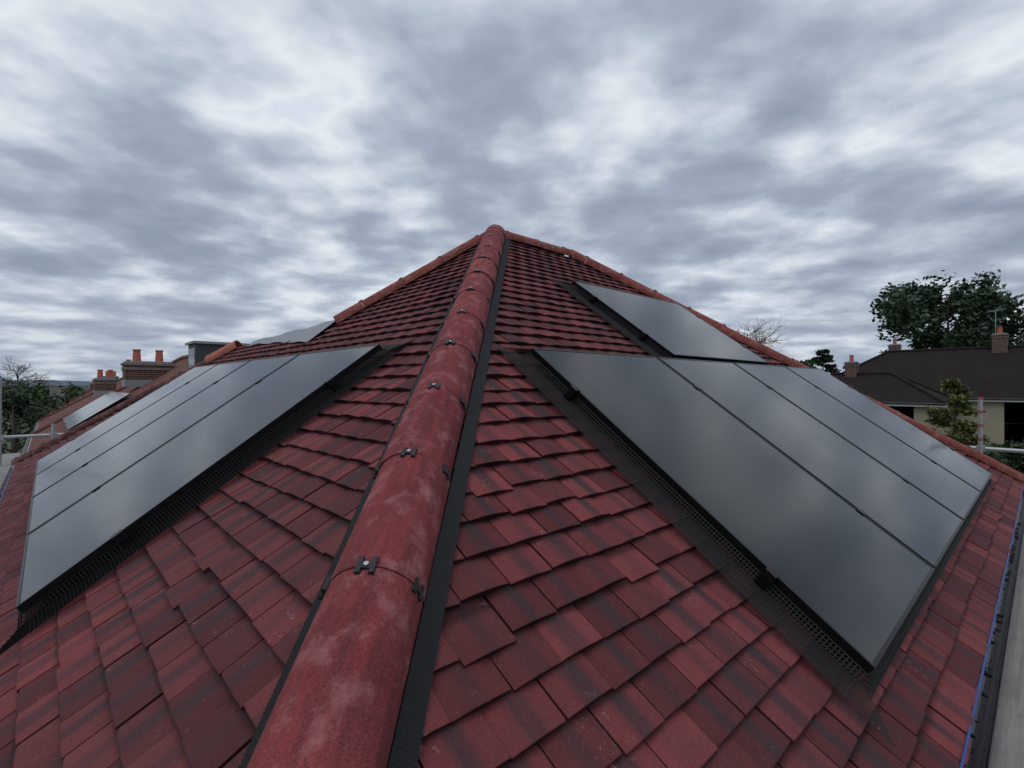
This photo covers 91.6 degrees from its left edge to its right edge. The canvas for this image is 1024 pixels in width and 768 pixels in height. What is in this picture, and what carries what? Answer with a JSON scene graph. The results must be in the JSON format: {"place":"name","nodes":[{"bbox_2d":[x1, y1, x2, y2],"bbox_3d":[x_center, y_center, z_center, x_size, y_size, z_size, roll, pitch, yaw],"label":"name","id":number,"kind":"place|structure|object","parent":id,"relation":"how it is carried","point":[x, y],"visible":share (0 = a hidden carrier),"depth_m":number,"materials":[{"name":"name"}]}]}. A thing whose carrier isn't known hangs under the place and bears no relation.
{"place":"outdoors","nodes":[
{"label":"outdoors","id":0,"kind":"place"},
{"bbox_2d":[2,407,50,455],"bbox_3d":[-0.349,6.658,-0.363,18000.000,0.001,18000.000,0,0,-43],"label":"ground","id":1,"kind":"structure","parent":0,"point":[9,443],"depth_m":65.93,"materials":[{"name":"green plant"}]},
{"bbox_2d":[2,382,30,419],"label":"tree","id":2,"kind":"object","parent":1,"relation":"on","point":[16,388],"visible":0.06,"depth_m":95.46,"materials":[{"name":"green plant"}]},
{"bbox_2d":[1,355,64,447],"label":"bare tree","id":3,"kind":"object","parent":1,"relation":"on","point":[20,373],"visible":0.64,"depth_m":52.27,"materials":[{"name":"brown plant"}]},
{"bbox_2d":[2,377,84,453],"bbox_3d":[-34.203,3.118,35.009,8.058,7.276,5.974,0,0,-43],"label":"tree","id":4,"kind":"object","parent":1,"relation":"on","point":[15,403],"visible":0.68,"depth_m":34.32,"materials":[{"name":"green plant"}]},
{"bbox_2d":[26,387,61,426],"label":"tree","id":5,"kind":"object","parent":1,"relation":"on","point":[50,400],"visible":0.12,"depth_m":80.32,"materials":[{"name":"green plant"}]},
{"bbox_2d":[5,377,88,432],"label":"tree","id":6,"kind":"object","parent":1,"relation":"on","point":[39,392],"visible":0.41,"depth_m":49.63,"materials":[{"name":"green plant"}]},
{"bbox_2d":[29,385,89,402],"bbox_3d":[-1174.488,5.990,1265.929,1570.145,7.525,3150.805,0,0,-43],"label":"distant town","id":7,"kind":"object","parent":1,"relation":"on","point":[56,389],"visible":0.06,"depth_m":186.20,"materials":[{"name":"grey"}]},
{"bbox_2d":[57,389,77,402],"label":"tree","id":8,"kind":"object","parent":1,"relation":"on","point":[67,397],"visible":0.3,"depth_m":144.92,"materials":[{"name":"green plant"}]},
{"bbox_2d":[59,382,84,394],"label":"tree","id":9,"kind":"object","parent":1,"relation":"on","point":[69,389],"visible":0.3,"depth_m":150.54,"materials":[{"name":"green plant"}]},
{"bbox_2d":[51,379,93,409],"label":"neighbour house","id":10,"kind":"structure","parent":1,"relation":"on","point":[91,386],"depth_m":53.39,"materials":[{"name":"brown brick"}]},
{"bbox_2d":[0,375,1023,767],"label":"scaffold","id":11,"kind":"object","parent":1,"relation":"on","point":[1008,747],"visible":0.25,"depth_m":2.02,"materials":[{"name":"silver metal"}]},
{"bbox_2d":[732,316,798,359],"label":"bare tree","id":12,"kind":"object","parent":1,"relation":"on","point":[764,340],"visible":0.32,"depth_m":45.55,"materials":[{"name":"brown plant"}]},
{"bbox_2d":[796,358,819,368],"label":"conifer tree","id":13,"kind":"object","parent":1,"relation":"on","point":[811,362],"visible":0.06,"depth_m":40.80,"materials":[{"name":"green plant"}]},
{"bbox_2d":[813,349,841,372],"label":"conifer tree","id":14,"kind":"object","parent":1,"relation":"on","point":[825,357],"visible":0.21,"depth_m":43.69,"materials":[{"name":"green plant"}]},
{"bbox_2d":[869,269,1023,348],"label":"eucalyptus tree","id":15,"kind":"object","parent":1,"relation":"on","point":[905,307],"visible":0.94,"depth_m":53.72,"materials":[{"name":"green plant"}]},
{"bbox_2d":[924,378,1021,470],"bbox_3d":[21.359,3.648,23.638,7.656,7.930,6.079,0,0,25],"label":"golden cypress tree","id":16,"kind":"object","parent":1,"relation":"on","point":[964,431],"visible":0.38,"depth_m":23.77,"materials":[{"name":"green plant"}]},
{"bbox_2d":[969,433,1023,473],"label":"shrub","id":17,"kind":"object","parent":1,"relation":"on","point":[1013,457],"visible":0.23,"depth_m":20.69,"materials":[{"name":"green plant"}]},
{"bbox_2d":[2,380,91,385],"bbox_3d":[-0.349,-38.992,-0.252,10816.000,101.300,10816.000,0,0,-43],"label":"distant hills","id":18,"kind":"structure","parent":0,"point":[63,382],"depth_m":3943.92,"materials":[{"name":"blue"}]},
{"bbox_2d":[42,371,119,415],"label":"ridge tiles","id":19,"kind":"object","parent":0,"point":[105,376],"depth_m":42.81,"materials":[{"name":"ceramic"}]},
{"bbox_2d":[33,359,130,431],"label":"neighbour house","id":20,"kind":"structure","parent":0,"point":[104,386],"depth_m":26.92,"materials":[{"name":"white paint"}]},
{"bbox_2d":[21,349,187,454],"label":"neighbour house","id":21,"kind":"structure","parent":0,"point":[139,376],"depth_m":16.69,"materials":[{"name":"brown brick"}]},
{"bbox_2d":[63,391,130,429],"bbox_3d":[-13.719,0.778,16.307,1.384,1.011,6.400,0,0,-43],"label":"solar panel","id":22,"kind":"object","parent":21,"relation":"on","point":[89,410],"visible":0.96,"depth_m":15.52,"materials":[{"name":"black"}]},
{"bbox_2d":[185,341,253,367],"bbox_3d":[-7.739,-0.440,13.403,1.640,1.290,1.040,0,0,-43],"label":"dormer","id":23,"kind":"object","parent":21,"relation":"on","point":[198,351],"visible":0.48,"depth_m":12.74,"materials":[{"name":"grey"}]},
{"bbox_2d":[205,340,243,363],"bbox_3d":[-3.810,-0.421,6.588,0.453,0.317,0.212,0,0,2],"label":"ridge tile","id":24,"kind":"object","parent":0,"point":[224,350],"visible":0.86,"depth_m":6.49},
{"bbox_2d":[0,297,452,767],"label":"roof tiles","id":25,"kind":"object","parent":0,"point":[172,646],"visible":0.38,"depth_m":1.45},
{"bbox_2d":[341,246,476,322],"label":"roof tiles","id":26,"kind":"object","parent":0,"point":[441,282],"visible":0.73,"depth_m":4.14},
{"bbox_2d":[0,0,1023,380],"label":"sky","id":27,"kind":"structure","parent":0,"point":[174,173],"materials":[{"name":"grey"}]},
{"bbox_2d":[579,291,746,347],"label":"panel clamps","id":28,"kind":"object","parent":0,"point":[643,334],"visible":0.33,"depth_m":3.97,"materials":[{"name":"black metal"}]},
{"bbox_2d":[572,280,768,364],"bbox_3d":[1.455,-0.521,4.426,1.743,0.692,0.942,0,0,-43],"label":"solar panel","id":29,"kind":"object","parent":28,"relation":"on","point":[674,330],"visible":0.91,"depth_m":4.23,"materials":[{"name":"black glass"}]},
{"bbox_2d":[388,241,1023,767],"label":"roof tiles","id":30,"kind":"object","parent":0,"point":[600,611],"visible":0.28,"depth_m":1.40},
{"bbox_2d":[830,355,949,434],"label":"house","id":31,"kind":"structure","parent":0,"point":[910,398],"depth_m":28.30,"materials":[{"name":"white paint"}]},
{"bbox_2d":[843,327,1023,470],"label":"house","id":32,"kind":"structure","parent":0,"point":[993,375],"depth_m":30.64,"materials":[{"name":"brown paint"}]},
{"bbox_2d":[988,309,1001,332],"bbox_3d":[30.681,-3.489,31.712,0.519,2.750,1.300,0,0,8],"label":"tv antenna","id":33,"kind":"object","parent":32,"relation":"attached to","point":[995,317],"visible":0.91,"depth_m":31.60,"materials":[{"name":"silver metal"}]},
{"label":"house","id":34,"kind":"structure","parent":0},
{"bbox_2d":[0,464,1023,767],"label":"gutters","id":35,"kind":"object","parent":34,"relation":"on","point":[984,716],"visible":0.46,"depth_m":1.97,"materials":[{"name":"black plastic"}]},
{"bbox_2d":[971,523,1019,752],"bbox_3d":[1.944,1.132,2.032,6.010,0.008,0.061,0,0,-43],"label":"roof membrane","id":36,"kind":"object","parent":35,"relation":"on","point":[985,671],"visible":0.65,"depth_m":2.37,"materials":[{"name":"grey"}]},
{"bbox_3d":[-0.557,-0.162,6.040,8.021,2.501,9.244,0,0,-43],"label":"roof","id":37,"kind":"object","parent":34,"relation":"on","visible":0},
{"bbox_2d":[11,360,211,465],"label":"hip tiles","id":38,"kind":"object","parent":37,"relation":"on","point":[106,413],"visible":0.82,"depth_m":6.58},
{"bbox_2d":[0,339,414,654],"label":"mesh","id":39,"kind":"object","parent":37,"relation":"on","point":[34,622],"visible":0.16,"depth_m":2.04,"materials":[{"name":"black metal"}]},
{"bbox_2d":[71,369,359,553],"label":"panel clamps","id":40,"kind":"object","parent":37,"relation":"on","point":[121,539],"visible":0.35,"depth_m":2.03,"materials":[{"name":"black metal"}]},
{"bbox_2d":[15,344,381,612],"bbox_3d":[-2.807,0.302,3.929,1.416,1.034,4.645,0,0,-43],"label":"solar array","id":41,"kind":"object","parent":40,"relation":"on","point":[150,455],"visible":1,"depth_m":2.77,"materials":[{"name":"black"}]},
{"bbox_2d":[249,320,342,345],"bbox_3d":[-2.387,-0.472,5.357,0.522,0.223,2.324,0,0,-43],"label":"solar panel","id":42,"kind":"object","parent":37,"relation":"on","point":[305,335],"visible":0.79,"depth_m":4.90,"materials":[{"name":"grey"}]},
{"bbox_2d":[238,237,509,767],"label":"flashing strip","id":43,"kind":"object","parent":37,"relation":"on","point":[408,737],"visible":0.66,"depth_m":1.12,"materials":[{"name":"grey"}]},
{"bbox_2d":[246,224,505,767],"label":"hip tiles","id":44,"kind":"object","parent":37,"relation":"attached to","point":[338,703],"visible":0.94,"depth_m":1.00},
{"bbox_2d":[319,227,504,600],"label":"ridge tile clips","id":45,"kind":"object","parent":44,"relation":"on","point":[369,566],"visible":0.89,"depth_m":1.39,"materials":[{"name":"black metal"}]},
{"bbox_2d":[333,232,484,323],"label":"hip tiles","id":46,"kind":"object","parent":37,"relation":"on","point":[374,298],"visible":0.63,"depth_m":4.59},
{"bbox_2d":[505,231,571,255],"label":"ridge tiles","id":47,"kind":"object","parent":37,"relation":"on","point":[525,240],"visible":0.67,"depth_m":5.15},
{"bbox_2d":[552,279,670,357],"bbox_3d":[1.419,-0.484,4.429,1.975,0.820,1.135,0,0,-43],"label":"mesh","id":48,"kind":"object","parent":37,"relation":"on","point":[567,287],"visible":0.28,"depth_m":3.80,"materials":[{"name":"black metal"}]},
{"bbox_2d":[494,343,995,746],"bbox_3d":[2.233,0.377,3.548,4.877,1.161,1.609,0,0,-43],"label":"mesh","id":49,"kind":"object","parent":37,"relation":"on","point":[876,673],"visible":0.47,"depth_m":1.76,"materials":[{"name":"black metal"}]},
{"bbox_2d":[550,378,954,593],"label":"panel clamps","id":50,"kind":"object","parent":37,"relation":"on","point":[766,577],"visible":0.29,"depth_m":1.66,"materials":[{"name":"black metal"}]},
{"bbox_2d":[530,348,991,674],"bbox_3d":[2.268,0.340,3.545,4.645,1.034,1.416,0,0,-43],"label":"solar array","id":51,"kind":"object","parent":50,"relation":"on","point":[789,473],"visible":1,"depth_m":2.46,"materials":[{"name":"black"}]},
{"bbox_2d":[568,249,1023,482],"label":"hip tiles","id":52,"kind":"object","parent":37,"relation":"on","point":[790,362],"visible":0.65,"depth_m":5.41,"materials":[{"name":"red ceramic"}]},
{"bbox_2d":[587,256,1007,465],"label":"ridge tile clips","id":53,"kind":"object","parent":52,"relation":"on","point":[794,359],"visible":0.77,"depth_m":5.46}
]}

